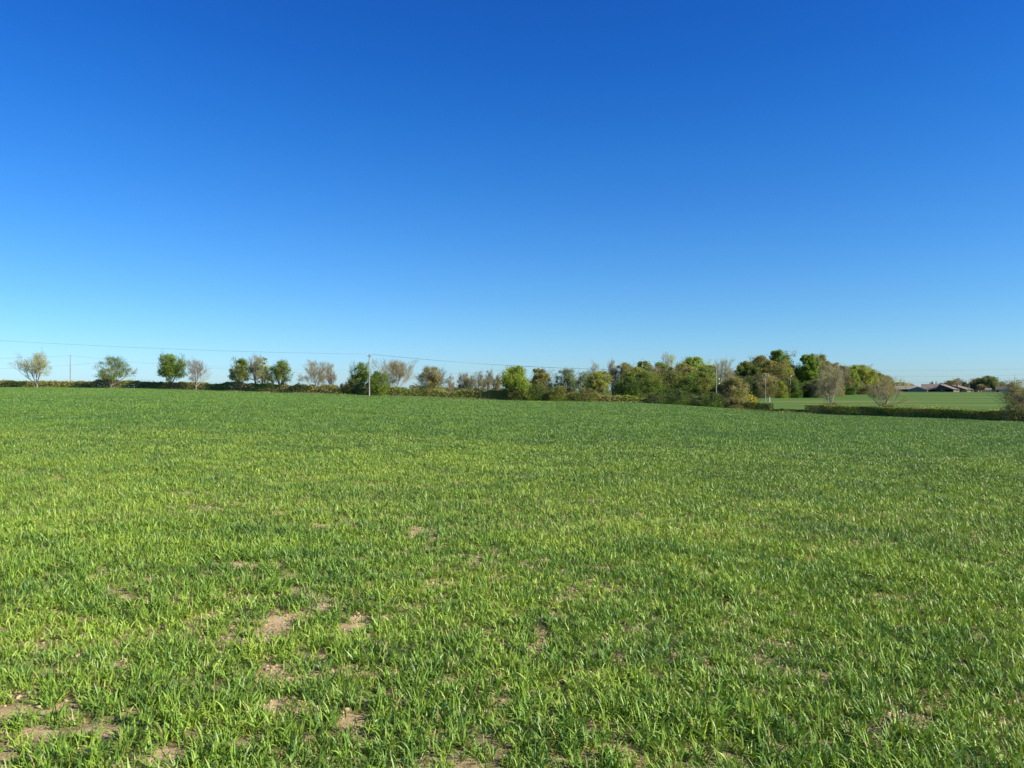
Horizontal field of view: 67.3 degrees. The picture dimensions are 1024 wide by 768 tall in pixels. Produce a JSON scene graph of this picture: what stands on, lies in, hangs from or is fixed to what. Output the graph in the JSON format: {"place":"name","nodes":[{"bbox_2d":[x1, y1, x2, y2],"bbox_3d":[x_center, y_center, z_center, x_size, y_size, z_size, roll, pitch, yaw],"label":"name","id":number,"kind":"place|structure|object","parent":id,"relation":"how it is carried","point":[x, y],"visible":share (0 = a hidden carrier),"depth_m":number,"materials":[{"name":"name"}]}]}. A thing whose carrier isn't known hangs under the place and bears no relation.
{"place":"outdoors","nodes":[
{"label":"outdoors","id":0,"kind":"place"},
{"bbox_2d":[0,388,1023,767],"bbox_3d":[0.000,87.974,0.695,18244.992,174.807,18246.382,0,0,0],"label":"field ground","id":1,"kind":"structure","parent":0,"point":[974,400],"depth_m":4.88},
{"bbox_2d":[8,345,52,386],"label":"hedgerow tree","id":2,"kind":"object","parent":1,"relation":"on","point":[34,366],"visible":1,"depth_m":184.79,"materials":[{"name":"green plant"}]},
{"bbox_2d":[94,353,137,387],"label":"hedgerow tree","id":3,"kind":"object","parent":1,"relation":"on","point":[120,364],"visible":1,"depth_m":184.15,"materials":[{"name":"green plant"}]},
{"bbox_2d":[157,352,191,388],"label":"hedgerow tree","id":4,"kind":"object","parent":1,"relation":"on","point":[168,368],"visible":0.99,"depth_m":181.44,"materials":[{"name":"green plant"}]},
{"bbox_2d":[182,359,210,389],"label":"bare tree","id":5,"kind":"object","parent":1,"relation":"on","point":[192,369],"visible":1,"depth_m":180.65,"materials":[{"name":"grey plant"}]},
{"bbox_2d":[228,356,254,389],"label":"hedgerow tree","id":6,"kind":"object","parent":1,"relation":"on","point":[241,374],"visible":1,"depth_m":178.16,"materials":[{"name":"green plant"}]},
{"bbox_2d":[245,352,263,389],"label":"bare tree","id":7,"kind":"object","parent":1,"relation":"on","point":[255,380],"visible":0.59,"depth_m":181.50,"materials":[{"name":"grey plant"}]},
{"bbox_2d":[254,356,274,386],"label":"hedgerow tree","id":8,"kind":"object","parent":1,"relation":"on","point":[262,373],"visible":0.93,"depth_m":178.22,"materials":[{"name":"green plant"}]},
{"bbox_2d":[265,357,294,386],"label":"hedgerow tree","id":9,"kind":"object","parent":1,"relation":"on","point":[280,367],"visible":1,"depth_m":176.93,"materials":[{"name":"green plant"}]},
{"bbox_2d":[296,358,332,388],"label":"bare tree","id":10,"kind":"object","parent":1,"relation":"on","point":[315,373],"visible":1,"depth_m":175.19,"materials":[{"name":"grey plant"}]},
{"bbox_2d":[0,377,651,402],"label":"roadside hedge","id":11,"kind":"object","parent":1,"relation":"on","point":[397,390],"visible":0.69,"depth_m":176.24,"materials":[{"name":"green plant"}]},
{"bbox_2d":[324,362,336,383],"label":"bare tree","id":12,"kind":"object","parent":1,"relation":"on","point":[331,379],"visible":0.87,"depth_m":177.83,"materials":[{"name":"grey plant"}]},
{"bbox_2d":[341,374,360,394],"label":"bush","id":13,"kind":"object","parent":1,"relation":"on","point":[351,383],"visible":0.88,"depth_m":173.19,"materials":[{"name":"green plant"}]},
{"bbox_2d":[347,359,373,386],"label":"hedgerow tree","id":14,"kind":"object","parent":1,"relation":"on","point":[362,369],"visible":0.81,"depth_m":174.41,"materials":[{"name":"green plant"}]},
{"bbox_2d":[367,354,371,395],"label":"power pole","id":15,"kind":"object","parent":1,"relation":"on","point":[369,372],"visible":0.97,"depth_m":156.90,"materials":[{"name":"grey wood"}]},
{"bbox_2d":[15,341,333,353],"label":"overhead wire","id":16,"kind":"object","parent":15,"relation":"attached to","point":[183,349],"visible":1,"depth_m":134.03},
{"bbox_2d":[372,354,714,369],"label":"overhead wire","id":17,"kind":"object","parent":15,"relation":"attached to","point":[528,366],"visible":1,"depth_m":159.11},
{"bbox_2d":[361,371,393,395],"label":"bush","id":18,"kind":"object","parent":1,"relation":"on","point":[379,383],"visible":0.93,"depth_m":170.66,"materials":[{"name":"green plant"}]},
{"bbox_2d":[370,358,417,386],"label":"bare tree","id":19,"kind":"object","parent":1,"relation":"on","point":[396,367],"visible":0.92,"depth_m":174.83,"materials":[{"name":"grey plant"}]},
{"bbox_2d":[413,365,452,396],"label":"hedgerow tree","id":20,"kind":"object","parent":1,"relation":"on","point":[433,377],"visible":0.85,"depth_m":171.80,"materials":[{"name":"green plant"}]},
{"bbox_2d":[445,373,455,392],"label":"bare tree","id":21,"kind":"object","parent":1,"relation":"on","point":[450,384],"visible":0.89,"depth_m":177.78,"materials":[{"name":"grey plant"}]},
{"bbox_2d":[455,371,475,389],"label":"bare tree","id":22,"kind":"object","parent":1,"relation":"on","point":[464,378],"visible":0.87,"depth_m":179.14,"materials":[{"name":"grey plant"}]},
{"bbox_2d":[458,386,479,396],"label":"bush","id":23,"kind":"object","parent":1,"relation":"on","point":[471,387],"visible":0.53,"depth_m":170.27,"materials":[{"name":"green plant"}]},
{"bbox_2d":[467,372,486,391],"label":"bare tree","id":24,"kind":"object","parent":1,"relation":"on","point":[477,382],"visible":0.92,"depth_m":176.69,"materials":[{"name":"grey plant"}]},
{"bbox_2d":[482,368,493,389],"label":"bare tree","id":25,"kind":"object","parent":1,"relation":"on","point":[489,377],"visible":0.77,"depth_m":180.71,"materials":[{"name":"grey plant"}]},
{"bbox_2d":[409,383,575,395],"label":"hedge behind","id":26,"kind":"object","parent":1,"relation":"on","point":[413,387],"visible":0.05,"depth_m":231.82,"materials":[{"name":"green plant"}]},
{"bbox_2d":[490,373,501,390],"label":"bare tree","id":27,"kind":"object","parent":1,"relation":"on","point":[497,385],"visible":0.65,"depth_m":175.82,"materials":[{"name":"grey plant"}]},
{"bbox_2d":[0,387,1023,767],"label":"cereal crop","id":28,"kind":"object","parent":1,"relation":"on","point":[668,465],"visible":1,"depth_m":6.60,"materials":[{"name":"green plant"}]},
{"bbox_2d":[0,484,1023,767],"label":"soil clods","id":29,"kind":"object","parent":1,"relation":"on","point":[18,696],"visible":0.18,"depth_m":4.78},
{"bbox_2d":[0,386,1023,421],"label":"verge grass","id":30,"kind":"structure","parent":1,"relation":"on","point":[998,419],"depth_m":165.61,"materials":[{"name":"green plant"}]},
{"bbox_2d":[495,365,534,400],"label":"hedgerow tree","id":31,"kind":"object","parent":1,"relation":"on","point":[519,380],"visible":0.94,"depth_m":167.08,"materials":[{"name":"green plant"}]},
{"bbox_2d":[500,384,533,400],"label":"bush","id":32,"kind":"object","parent":1,"relation":"on","point":[511,394],"visible":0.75,"depth_m":166.03,"materials":[{"name":"green plant"}]},
{"bbox_2d":[519,383,548,400],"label":"bush","id":33,"kind":"object","parent":1,"relation":"on","point":[539,388],"visible":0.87,"depth_m":165.76,"materials":[{"name":"green plant"}]},
{"bbox_2d":[528,368,555,390],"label":"hedgerow tree","id":34,"kind":"object","parent":1,"relation":"on","point":[542,378],"visible":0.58,"depth_m":169.86,"materials":[{"name":"green plant"}]},
{"bbox_2d":[542,385,570,400],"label":"bush","id":35,"kind":"object","parent":1,"relation":"on","point":[551,393],"visible":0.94,"depth_m":164.86,"materials":[{"name":"green plant"}]},
{"bbox_2d":[547,366,581,391],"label":"hedgerow tree","id":36,"kind":"object","parent":1,"relation":"on","point":[570,382],"visible":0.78,"depth_m":168.86,"materials":[{"name":"green plant"}]},
{"bbox_2d":[576,369,589,390],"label":"hedgerow tree","id":37,"kind":"object","parent":1,"relation":"on","point":[583,380],"visible":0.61,"depth_m":171.58,"materials":[{"name":"green plant"}]},
{"bbox_2d":[569,387,599,401],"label":"bush","id":38,"kind":"object","parent":1,"relation":"on","point":[582,391],"visible":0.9,"depth_m":164.06,"materials":[{"name":"green plant"}]},
{"bbox_2d":[587,362,602,378],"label":"bare tree","id":39,"kind":"object","parent":1,"relation":"on","point":[594,365],"visible":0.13,"depth_m":184.05,"materials":[{"name":"grey plant"}]},
{"bbox_2d":[580,369,613,394],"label":"hedgerow tree","id":40,"kind":"object","parent":1,"relation":"on","point":[600,380],"visible":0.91,"depth_m":167.15,"materials":[{"name":"green plant"}]},
{"bbox_2d":[607,358,618,395],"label":"bare tree","id":41,"kind":"object","parent":1,"relation":"on","point":[610,366],"visible":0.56,"depth_m":181.58,"materials":[{"name":"grey plant"}]},
{"bbox_2d":[610,361,636,394],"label":"copse tree","id":42,"kind":"object","parent":1,"relation":"on","point":[623,366],"visible":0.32,"depth_m":179.17,"materials":[{"name":"green plant"}]},
{"bbox_2d":[609,375,649,401],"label":"bush","id":43,"kind":"object","parent":1,"relation":"on","point":[630,386],"visible":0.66,"depth_m":166.58,"materials":[{"name":"green plant"}]},
{"bbox_2d":[623,365,648,388],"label":"copse tree","id":44,"kind":"object","parent":1,"relation":"on","point":[631,372],"visible":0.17,"depth_m":173.24,"materials":[{"name":"green plant"}]},
{"bbox_2d":[636,358,652,370],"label":"copse tree","id":45,"kind":"object","parent":1,"relation":"on","point":[645,364],"visible":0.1,"depth_m":183.26,"materials":[{"name":"green plant"}]},
{"bbox_2d":[633,370,673,398],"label":"bush","id":46,"kind":"object","parent":1,"relation":"on","point":[649,379],"visible":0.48,"depth_m":167.89,"materials":[{"name":"green plant"}]},
{"bbox_2d":[645,366,668,380],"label":"copse tree","id":47,"kind":"object","parent":1,"relation":"on","point":[657,369],"visible":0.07,"depth_m":175.79,"materials":[{"name":"green plant"}]},
{"bbox_2d":[654,360,672,380],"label":"copse tree","id":48,"kind":"object","parent":1,"relation":"on","point":[661,365],"visible":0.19,"depth_m":177.31,"materials":[{"name":"green plant"}]},
{"bbox_2d":[636,388,701,404],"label":"bush","id":49,"kind":"object","parent":1,"relation":"on","point":[661,396],"visible":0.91,"depth_m":159.31,"materials":[{"name":"green plant"}]},
{"bbox_2d":[661,350,678,370],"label":"bare tree","id":50,"kind":"object","parent":1,"relation":"on","point":[670,360],"visible":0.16,"depth_m":189.33,"materials":[{"name":"grey plant"}]},
{"bbox_2d":[660,369,697,403],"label":"bush","id":51,"kind":"object","parent":1,"relation":"on","point":[673,375],"visible":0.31,"depth_m":170.63,"materials":[{"name":"green plant"}]},
{"bbox_2d":[667,362,705,387],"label":"copse tree","id":52,"kind":"object","parent":1,"relation":"on","point":[682,367],"visible":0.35,"depth_m":174.54,"materials":[{"name":"green plant"}]},
{"bbox_2d":[678,355,719,372],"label":"copse tree","id":53,"kind":"object","parent":1,"relation":"on","point":[691,361],"visible":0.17,"depth_m":183.18,"materials":[{"name":"green plant"}]},
{"bbox_2d":[695,365,718,380],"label":"copse tree","id":54,"kind":"object","parent":1,"relation":"on","point":[707,369],"visible":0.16,"depth_m":173.02,"materials":[{"name":"green plant"}]},
{"bbox_2d":[671,369,747,404],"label":"bush","id":55,"kind":"object","parent":1,"relation":"on","point":[702,386],"visible":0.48,"depth_m":167.19,"materials":[{"name":"green plant"}]},
{"bbox_2d":[688,391,737,408],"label":"bush","id":56,"kind":"object","parent":1,"relation":"on","point":[712,399],"visible":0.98,"depth_m":154.38,"materials":[{"name":"green plant"}]},
{"bbox_2d":[707,365,723,382],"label":"copse tree","id":57,"kind":"object","parent":1,"relation":"on","point":[712,367],"visible":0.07,"depth_m":181.37,"materials":[{"name":"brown plant"}]},
{"bbox_2d":[714,355,736,381],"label":"bare tree","id":58,"kind":"object","parent":1,"relation":"on","point":[727,370],"visible":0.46,"depth_m":187.46,"materials":[{"name":"grey plant"}]},
{"bbox_2d":[714,375,754,407],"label":"bush","id":59,"kind":"object","parent":1,"relation":"on","point":[731,390],"visible":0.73,"depth_m":165.15,"materials":[{"name":"green plant"}]},
{"bbox_2d":[724,397,748,408],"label":"bush","id":60,"kind":"object","parent":1,"relation":"on","point":[734,403],"visible":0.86,"depth_m":154.32,"materials":[{"name":"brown plant"}]},
{"bbox_2d":[730,359,763,379],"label":"tree","id":61,"kind":"object","parent":1,"relation":"on","point":[741,369],"visible":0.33,"depth_m":327.10,"materials":[{"name":"green plant"}]},
{"bbox_2d":[741,378,759,395],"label":"wood bush","id":62,"kind":"object","parent":1,"relation":"on","point":[753,387],"visible":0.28,"depth_m":314.72,"materials":[{"name":"green plant"}]},
{"bbox_2d":[745,394,760,407],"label":"bush","id":63,"kind":"object","parent":1,"relation":"on","point":[752,398],"visible":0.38,"depth_m":167.38,"materials":[{"name":"yellow plant"}]},
{"bbox_2d":[737,401,773,410],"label":"clipped hedge","id":64,"kind":"object","parent":1,"relation":"on","point":[764,406],"visible":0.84,"depth_m":153.94,"materials":[{"name":"green plant"}]},
{"bbox_2d":[744,366,770,381],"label":"tree","id":65,"kind":"object","parent":1,"relation":"on","point":[754,371],"visible":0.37,"depth_m":324.12,"materials":[{"name":"green plant"}]},
{"bbox_2d":[749,353,774,376],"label":"tree","id":66,"kind":"object","parent":1,"relation":"on","point":[762,358],"visible":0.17,"depth_m":332.56,"materials":[{"name":"green plant"}]},
{"bbox_2d":[762,373,768,401],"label":"power pole","id":67,"kind":"object","parent":1,"relation":"on","point":[765,376],"visible":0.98,"depth_m":235.88,"materials":[{"name":"grey wood"}]},
{"bbox_2d":[748,373,790,397],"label":"wood bush","id":68,"kind":"object","parent":1,"relation":"on","point":[770,385],"visible":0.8,"depth_m":313.18,"materials":[{"name":"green plant"}]},
{"bbox_2d":[759,359,792,393],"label":"tree","id":69,"kind":"object","parent":1,"relation":"on","point":[770,366],"visible":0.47,"depth_m":324.53,"materials":[{"name":"green plant"}]},
{"bbox_2d":[772,380,790,397],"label":"wood bush","id":70,"kind":"object","parent":1,"relation":"on","point":[782,390],"visible":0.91,"depth_m":312.06,"materials":[{"name":"green plant"}]},
{"bbox_2d":[768,349,796,365],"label":"tree","id":71,"kind":"object","parent":1,"relation":"on","point":[777,355],"visible":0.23,"depth_m":335.55,"materials":[{"name":"green plant"}]},
{"bbox_2d":[778,358,797,387],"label":"tree","id":72,"kind":"object","parent":1,"relation":"on","point":[792,371],"visible":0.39,"depth_m":328.58,"materials":[{"name":"green plant"}]},
{"bbox_2d":[772,408,807,412],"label":"bramble strip","id":73,"kind":"object","parent":1,"relation":"on","point":[786,409],"visible":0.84,"depth_m":151.14,"materials":[{"name":"green plant"}]},
{"bbox_2d":[784,378,806,397],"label":"wood bush","id":74,"kind":"object","parent":1,"relation":"on","point":[796,391],"visible":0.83,"depth_m":316.24,"materials":[{"name":"green plant"}]},
{"bbox_2d":[798,380,814,397],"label":"wood bush","id":75,"kind":"object","parent":1,"relation":"on","point":[805,384],"visible":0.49,"depth_m":319.19,"materials":[{"name":"green plant"}]},
{"bbox_2d":[794,354,821,384],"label":"tree","id":76,"kind":"object","parent":1,"relation":"on","point":[808,370],"visible":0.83,"depth_m":328.32,"materials":[{"name":"green plant"}]},
{"bbox_2d":[808,379,829,397],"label":"wood bush","id":77,"kind":"object","parent":1,"relation":"on","point":[814,385],"visible":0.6,"depth_m":316.49,"materials":[{"name":"green plant"}]},
{"bbox_2d":[811,350,835,395],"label":"tree","id":78,"kind":"object","parent":1,"relation":"on","point":[822,357],"visible":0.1,"depth_m":344.21,"materials":[{"name":"green plant"}]},
{"bbox_2d":[810,362,851,403],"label":"hedgerow tree","id":79,"kind":"object","parent":1,"relation":"on","point":[833,388],"visible":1,"depth_m":150.54,"materials":[{"name":"brown plant"}]},
{"bbox_2d":[818,360,843,396],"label":"tree","id":80,"kind":"object","parent":1,"relation":"on","point":[826,363],"visible":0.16,"depth_m":331.25,"materials":[{"name":"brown plant"}]},
{"bbox_2d":[822,401,842,412],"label":"bush","id":81,"kind":"object","parent":1,"relation":"on","point":[832,403],"visible":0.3,"depth_m":147.61,"materials":[{"name":"green plant"}]},
{"bbox_2d":[830,362,853,395],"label":"tree","id":82,"kind":"object","parent":1,"relation":"on","point":[837,364],"visible":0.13,"depth_m":357.05,"materials":[{"name":"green plant"}]},
{"bbox_2d":[840,365,862,393],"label":"tree","id":83,"kind":"object","parent":1,"relation":"on","point":[848,380],"visible":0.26,"depth_m":406.75,"materials":[{"name":"green plant"}]},
{"bbox_2d":[843,384,860,394],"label":"wood bush","id":84,"kind":"object","parent":1,"relation":"on","point":[849,390],"visible":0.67,"depth_m":401.67,"materials":[{"name":"green plant"}]},
{"bbox_2d":[847,369,862,391],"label":"tree","id":85,"kind":"object","parent":1,"relation":"on","point":[854,375],"visible":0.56,"depth_m":418.46,"materials":[{"name":"green plant"}]},
{"bbox_2d":[844,364,873,377],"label":"tree","id":86,"kind":"object","parent":1,"relation":"on","point":[855,366],"visible":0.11,"depth_m":436.92,"materials":[{"name":"green plant"}]},
{"bbox_2d":[857,383,877,394],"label":"wood bush","id":87,"kind":"object","parent":1,"relation":"on","point":[865,391],"visible":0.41,"depth_m":419.02,"materials":[{"name":"green plant"}]},
{"bbox_2d":[856,366,879,390],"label":"tree","id":88,"kind":"object","parent":1,"relation":"on","point":[866,375],"visible":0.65,"depth_m":427.13,"materials":[{"name":"green plant"}]},
{"bbox_2d":[870,369,894,388],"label":"tree","id":89,"kind":"object","parent":1,"relation":"on","point":[881,375],"visible":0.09,"depth_m":447.05,"materials":[{"name":"green plant"}]},
{"bbox_2d":[859,374,909,406],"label":"hedgerow tree","id":90,"kind":"object","parent":1,"relation":"on","point":[886,390],"visible":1,"depth_m":135.31,"materials":[{"name":"brown plant"}]},
{"bbox_2d":[892,380,913,390],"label":"wood","id":91,"kind":"object","parent":1,"relation":"on","point":[897,383],"visible":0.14,"depth_m":698.10,"materials":[{"name":"green plant"}]},
{"bbox_2d":[895,386,917,391],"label":"barn","id":92,"kind":"structure","parent":1,"relation":"on","point":[904,388],"depth_m":593.37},
{"bbox_2d":[804,404,1023,419],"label":"clipped hedge","id":93,"kind":"object","parent":1,"relation":"on","point":[910,411],"visible":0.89,"depth_m":127.66,"materials":[{"name":"green plant"}]},
{"bbox_2d":[907,387,927,391],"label":"barn","id":94,"kind":"structure","parent":1,"relation":"on","point":[919,389],"depth_m":562.12,"materials":[{"name":"metal"}]},
{"bbox_2d":[921,384,938,387],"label":"barn","id":95,"kind":"structure","parent":1,"relation":"on","point":[930,385],"depth_m":606.50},
{"bbox_2d":[926,388,936,391],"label":"shed","id":96,"kind":"structure","parent":1,"relation":"on","point":[931,389],"depth_m":560.35,"materials":[{"name":"stone"}]},
{"bbox_2d":[936,384,956,391],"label":"barn","id":97,"kind":"structure","parent":1,"relation":"on","point":[943,388],"depth_m":557.25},
{"bbox_2d":[880,404,1013,417],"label":"rough hedge","id":98,"kind":"object","parent":1,"relation":"on","point":[948,407],"visible":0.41,"depth_m":121.18,"materials":[{"name":"green plant"}]},
{"bbox_2d":[939,380,960,385],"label":"farm tree","id":99,"kind":"object","parent":1,"relation":"on","point":[949,383],"visible":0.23,"depth_m":637.36,"materials":[{"name":"green plant"}]},
{"bbox_2d":[952,378,966,384],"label":"farm tree","id":100,"kind":"object","parent":1,"relation":"on","point":[957,380],"visible":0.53,"depth_m":657.61,"materials":[{"name":"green plant"}]},
{"bbox_2d":[951,384,972,391],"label":"barn","id":101,"kind":"structure","parent":1,"relation":"on","point":[957,386],"depth_m":582.16,"materials":[{"name":"beige brick"}]},
{"bbox_2d":[966,377,983,391],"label":"farm tree","id":102,"kind":"object","parent":1,"relation":"on","point":[972,383],"visible":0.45,"depth_m":608.94,"materials":[{"name":"green plant"}]},
{"bbox_2d":[973,384,986,391],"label":"farm tree","id":103,"kind":"object","parent":1,"relation":"on","point":[982,387],"visible":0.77,"depth_m":582.97,"materials":[{"name":"green plant"}]},
{"bbox_2d":[980,375,1003,390],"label":"farm tree","id":104,"kind":"object","parent":1,"relation":"on","point":[994,380],"visible":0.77,"depth_m":596.02,"materials":[{"name":"green plant"}]},
{"bbox_2d":[987,375,1023,421],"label":"tree","id":105,"kind":"object","parent":1,"relation":"on","point":[1016,398],"visible":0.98,"depth_m":106.95,"materials":[{"name":"brown plant"}]},
{"bbox_2d":[995,386,1020,391],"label":"barn","id":106,"kind":"structure","parent":1,"relation":"on","point":[999,388],"depth_m":579.25,"materials":[{"name":"stone"}]},
{"bbox_2d":[0,0,1023,389],"label":"sky","id":107,"kind":"structure","parent":0,"point":[557,184],"materials":[{"name":"blue"}]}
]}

